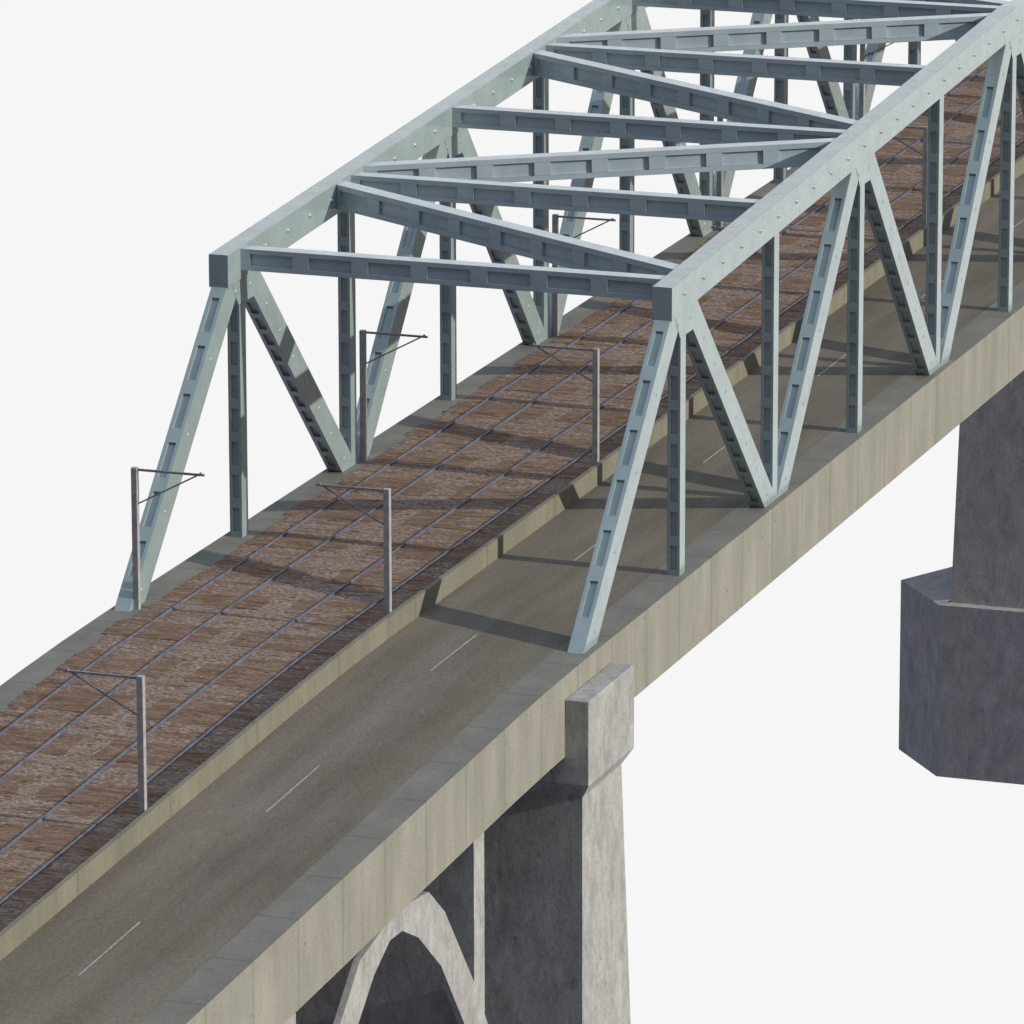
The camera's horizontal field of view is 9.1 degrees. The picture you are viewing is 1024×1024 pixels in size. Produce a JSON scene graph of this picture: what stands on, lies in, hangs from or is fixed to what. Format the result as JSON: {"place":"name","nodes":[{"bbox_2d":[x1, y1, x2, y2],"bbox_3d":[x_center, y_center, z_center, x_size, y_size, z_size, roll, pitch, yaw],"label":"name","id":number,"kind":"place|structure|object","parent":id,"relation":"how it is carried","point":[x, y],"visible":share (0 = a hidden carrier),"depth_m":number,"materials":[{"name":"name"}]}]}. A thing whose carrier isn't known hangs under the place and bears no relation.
{"place":"outdoors","nodes":[
{"label":"outdoors","id":0,"kind":"place"},
{"bbox_2d":[0,167,1023,1023],"bbox_3d":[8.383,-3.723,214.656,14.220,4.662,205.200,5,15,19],"label":"bridge deck","id":1,"kind":"structure","parent":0,"point":[306,937],"depth_m":177.67,"materials":[{"name":"concrete"}]},
{"bbox_2d":[131,466,204,609],"bbox_3d":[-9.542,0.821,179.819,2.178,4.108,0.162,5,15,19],"label":"catenary mast","id":2,"kind":"object","parent":1,"relation":"on","point":[135,502],"visible":1,"depth_m":179.93,"materials":[{"name":"grey metal"}]},
{"bbox_2d":[359,329,427,460],"bbox_3d":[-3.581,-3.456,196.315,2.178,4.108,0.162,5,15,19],"label":"catenary mast","id":3,"kind":"object","parent":1,"relation":"on","point":[363,362],"visible":1,"depth_m":196.42,"materials":[{"name":"grey metal"}]},
{"bbox_2d":[0,173,1023,1023],"bbox_3d":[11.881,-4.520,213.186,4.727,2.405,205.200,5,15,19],"label":"road","id":4,"kind":"structure","parent":1,"relation":"on","point":[206,875],"depth_m":170.10,"materials":[{"name":"grey asphalt"}]},
{"bbox_2d":[78,922,139,974],"bbox_3d":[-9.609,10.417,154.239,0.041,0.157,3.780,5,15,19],"label":"lane marking","id":5,"kind":"object","parent":4,"relation":"on","point":[109,948],"visible":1,"depth_m":154.23,"materials":[{"name":"white paint"}]},
{"bbox_2d":[266,765,319,811],"bbox_3d":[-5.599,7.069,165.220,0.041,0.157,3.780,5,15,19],"label":"lane marking","id":6,"kind":"object","parent":4,"relation":"on","point":[293,788],"visible":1,"depth_m":165.21,"materials":[{"name":"white paint"}]},
{"bbox_2d":[430,634,477,670],"bbox_3d":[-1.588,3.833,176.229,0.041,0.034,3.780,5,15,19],"label":"lane marking","id":7,"kind":"object","parent":4,"relation":"on","point":[453,652],"visible":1,"depth_m":176.19,"materials":[{"name":"white paint"}]},
{"bbox_2d":[818,354,846,375],"bbox_3d":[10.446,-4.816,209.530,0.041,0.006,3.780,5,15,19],"label":"lane marking","id":8,"kind":"object","parent":4,"relation":"on","point":[831,365],"visible":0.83,"depth_m":209.24,"materials":[{"name":"white paint"}]},
{"bbox_2d":[0,155,1023,960],"bbox_3d":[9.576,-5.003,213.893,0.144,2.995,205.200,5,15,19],"label":"barrier","id":9,"kind":"object","parent":1,"relation":"on","point":[58,897],"visible":0.76,"depth_m":175.69,"materials":[{"name":"concrete"}]},
{"bbox_2d":[0,58,1023,925],"bbox_3d":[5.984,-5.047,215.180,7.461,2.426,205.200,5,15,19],"label":"ballast","id":10,"kind":"structure","parent":1,"relation":"on","point":[20,806],"depth_m":185.48,"materials":[{"name":"gravel"}]},
{"bbox_2d":[63,668,146,815],"bbox_3d":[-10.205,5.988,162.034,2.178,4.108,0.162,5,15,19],"label":"catenary mast","id":11,"kind":"object","parent":10,"relation":"on","point":[140,714],"visible":1,"depth_m":161.59,"materials":[{"name":"grey metal"}]},
{"bbox_2d":[316,482,391,616],"bbox_3d":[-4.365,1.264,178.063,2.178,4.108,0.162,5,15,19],"label":"catenary mast","id":12,"kind":"object","parent":10,"relation":"on","point":[386,523],"visible":1,"depth_m":177.62,"materials":[{"name":"grey metal"}]},
{"bbox_2d":[0,64,987,796],"bbox_3d":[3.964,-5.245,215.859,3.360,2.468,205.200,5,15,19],"label":"railway track","id":13,"kind":"structure","parent":10,"relation":"on","point":[32,742],"depth_m":190.18,"materials":[{"name":"wood"}]},
{"bbox_2d":[0,102,1023,931],"bbox_3d":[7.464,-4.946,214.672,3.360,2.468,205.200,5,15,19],"label":"railway track","id":14,"kind":"structure","parent":10,"relation":"on","point":[30,888],"depth_m":180.29,"materials":[{"name":"wood"}]},
{"bbox_2d":[530,343,599,465],"bbox_3d":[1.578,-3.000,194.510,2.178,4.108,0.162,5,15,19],"label":"catenary mast","id":15,"kind":"object","parent":10,"relation":"on","point":[595,398],"visible":1,"depth_m":194.06,"materials":[{"name":"grey metal"}]},
{"bbox_2d":[711,225,761,256],"bbox_3d":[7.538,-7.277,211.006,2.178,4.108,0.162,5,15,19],"label":"catenary mast","id":16,"kind":"object","parent":10,"relation":"on","point":[715,227],"visible":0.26,"depth_m":210.75,"materials":[{"name":"grey metal"}]},
{"bbox_2d":[893,126,927,227],"bbox_3d":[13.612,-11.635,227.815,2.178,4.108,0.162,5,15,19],"label":"catenary mast","id":17,"kind":"object","parent":10,"relation":"on","point":[924,178],"visible":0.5,"depth_m":227.34,"materials":[{"name":"grey metal"}]},
{"bbox_2d":[114,0,957,611],"bbox_3d":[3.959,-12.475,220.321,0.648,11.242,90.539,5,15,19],"label":"steel truss","id":18,"kind":"object","parent":1,"relation":"on","point":[236,290],"visible":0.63,"depth_m":197.63,"materials":[{"name":"grey metal"}]},
{"bbox_2d":[336,181,678,275],"bbox_3d":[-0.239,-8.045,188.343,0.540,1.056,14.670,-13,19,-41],"label":"diagonal brace","id":19,"kind":"object","parent":18,"relation":"attached to","point":[486,231],"visible":0.95,"depth_m":188.39,"materials":[{"name":"grey paint"}]},
{"bbox_2d":[363,138,835,181],"bbox_3d":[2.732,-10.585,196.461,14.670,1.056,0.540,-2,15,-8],"label":"diagonal brace","id":20,"kind":"object","parent":18,"relation":"attached to","point":[649,161],"visible":0.94,"depth_m":196.31,"materials":[{"name":"grey paint"}]},
{"bbox_2d":[533,50,857,129],"bbox_3d":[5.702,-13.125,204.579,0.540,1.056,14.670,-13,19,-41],"label":"diagonal brace","id":21,"kind":"object","parent":18,"relation":"attached to","point":[732,106],"visible":0.93,"depth_m":204.75,"materials":[{"name":"grey paint"}]},
{"bbox_2d":[557,13,990,51],"bbox_3d":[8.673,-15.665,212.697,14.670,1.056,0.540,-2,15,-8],"label":"diagonal brace","id":22,"kind":"object","parent":18,"relation":"attached to","point":[827,33],"visible":0.92,"depth_m":212.57,"materials":[{"name":"grey paint"}]},
{"bbox_2d":[908,0,1008,5],"bbox_3d":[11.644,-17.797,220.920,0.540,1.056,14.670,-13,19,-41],"label":"diagonal brace","id":23,"kind":"object","parent":18,"relation":"attached to","point":[991,2],"visible":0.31,"depth_m":216.45,"materials":[{"name":"grey paint"}]},
{"bbox_2d":[484,662,633,1023],"bbox_3d":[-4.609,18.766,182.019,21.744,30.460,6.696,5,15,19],"label":"bridge pier","id":24,"kind":"structure","parent":1,"relation":"attached to","point":[555,931],"depth_m":176.17,"materials":[{"name":"concrete"}]},
{"bbox_2d":[284,832,487,1023],"bbox_3d":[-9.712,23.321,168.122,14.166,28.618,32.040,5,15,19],"label":"approach arch","id":25,"kind":"structure","parent":24,"relation":"attached to","point":[419,958],"depth_m":168.75,"materials":[{"name":"concrete"}]},
{"bbox_2d":[552,214,615,335],"bbox_3d":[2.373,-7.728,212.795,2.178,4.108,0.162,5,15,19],"label":"catenary mast","id":26,"kind":"object","parent":1,"relation":"on","point":[555,296],"visible":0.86,"depth_m":212.94,"materials":[{"name":"grey metal"}]},
{"bbox_2d":[717,117,722,226],"bbox_3d":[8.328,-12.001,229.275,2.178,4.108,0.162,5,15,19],"label":"catenary mast","id":27,"kind":"object","parent":1,"relation":"on","point":[719,187],"visible":0.1,"depth_m":229.65,"materials":[{"name":"grey metal"}]},
{"bbox_2d":[567,0,1023,653],"bbox_3d":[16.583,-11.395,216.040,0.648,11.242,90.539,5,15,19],"label":"steel truss","id":28,"kind":"object","parent":1,"relation":"on","point":[843,166],"visible":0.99,"depth_m":195.32,"materials":[{"name":"grey metal"}]},
{"bbox_2d":[240,245,664,299],"bbox_3d":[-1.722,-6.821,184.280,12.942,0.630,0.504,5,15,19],"label":"cross beam","id":29,"kind":"structure","parent":28,"relation":"attached to","point":[457,273],"depth_m":184.12,"materials":[{"name":"grey metal"}]},
{"bbox_2d":[351,172,759,221],"bbox_3d":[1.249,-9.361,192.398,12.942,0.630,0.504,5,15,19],"label":"cross beam","id":30,"kind":"structure","parent":28,"relation":"attached to","point":[607,201],"depth_m":192.14,"materials":[{"name":"grey metal"}]},
{"bbox_2d":[452,105,845,143],"bbox_3d":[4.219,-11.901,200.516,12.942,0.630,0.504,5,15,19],"label":"cross beam","id":31,"kind":"structure","parent":28,"relation":"attached to","point":[595,125],"depth_m":200.53,"materials":[{"name":"grey metal"}]},
{"bbox_2d":[546,43,925,85],"bbox_3d":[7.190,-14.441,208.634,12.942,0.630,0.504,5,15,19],"label":"cross beam","id":32,"kind":"structure","parent":28,"relation":"attached to","point":[793,68],"depth_m":208.35,"materials":[{"name":"grey metal"}]},
{"bbox_2d":[632,0,998,18],"bbox_3d":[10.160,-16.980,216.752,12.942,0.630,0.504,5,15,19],"label":"cross beam","id":33,"kind":"structure","parent":28,"relation":"attached to","point":[862,9],"depth_m":216.28,"materials":[{"name":"grey metal"}]},
{"bbox_2d":[859,43,892,118],"bbox_3d":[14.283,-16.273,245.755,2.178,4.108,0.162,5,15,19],"label":"catenary mast","id":34,"kind":"object","parent":1,"relation":"on","point":[862,91],"visible":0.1,"depth_m":246.08,"materials":[{"name":"grey metal"}]},
{"bbox_2d":[899,370,1023,784],"bbox_3d":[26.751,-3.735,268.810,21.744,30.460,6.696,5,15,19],"label":"bridge pier","id":35,"kind":"structure","parent":1,"relation":"attached to","point":[961,700],"depth_m":270.32,"materials":[{"name":"concrete"}]},
{"bbox_2d":[0,0,1023,1023],"label":"sky","id":36,"kind":"structure","parent":0,"point":[786,862],"materials":[{"name":"white"}]}
]}

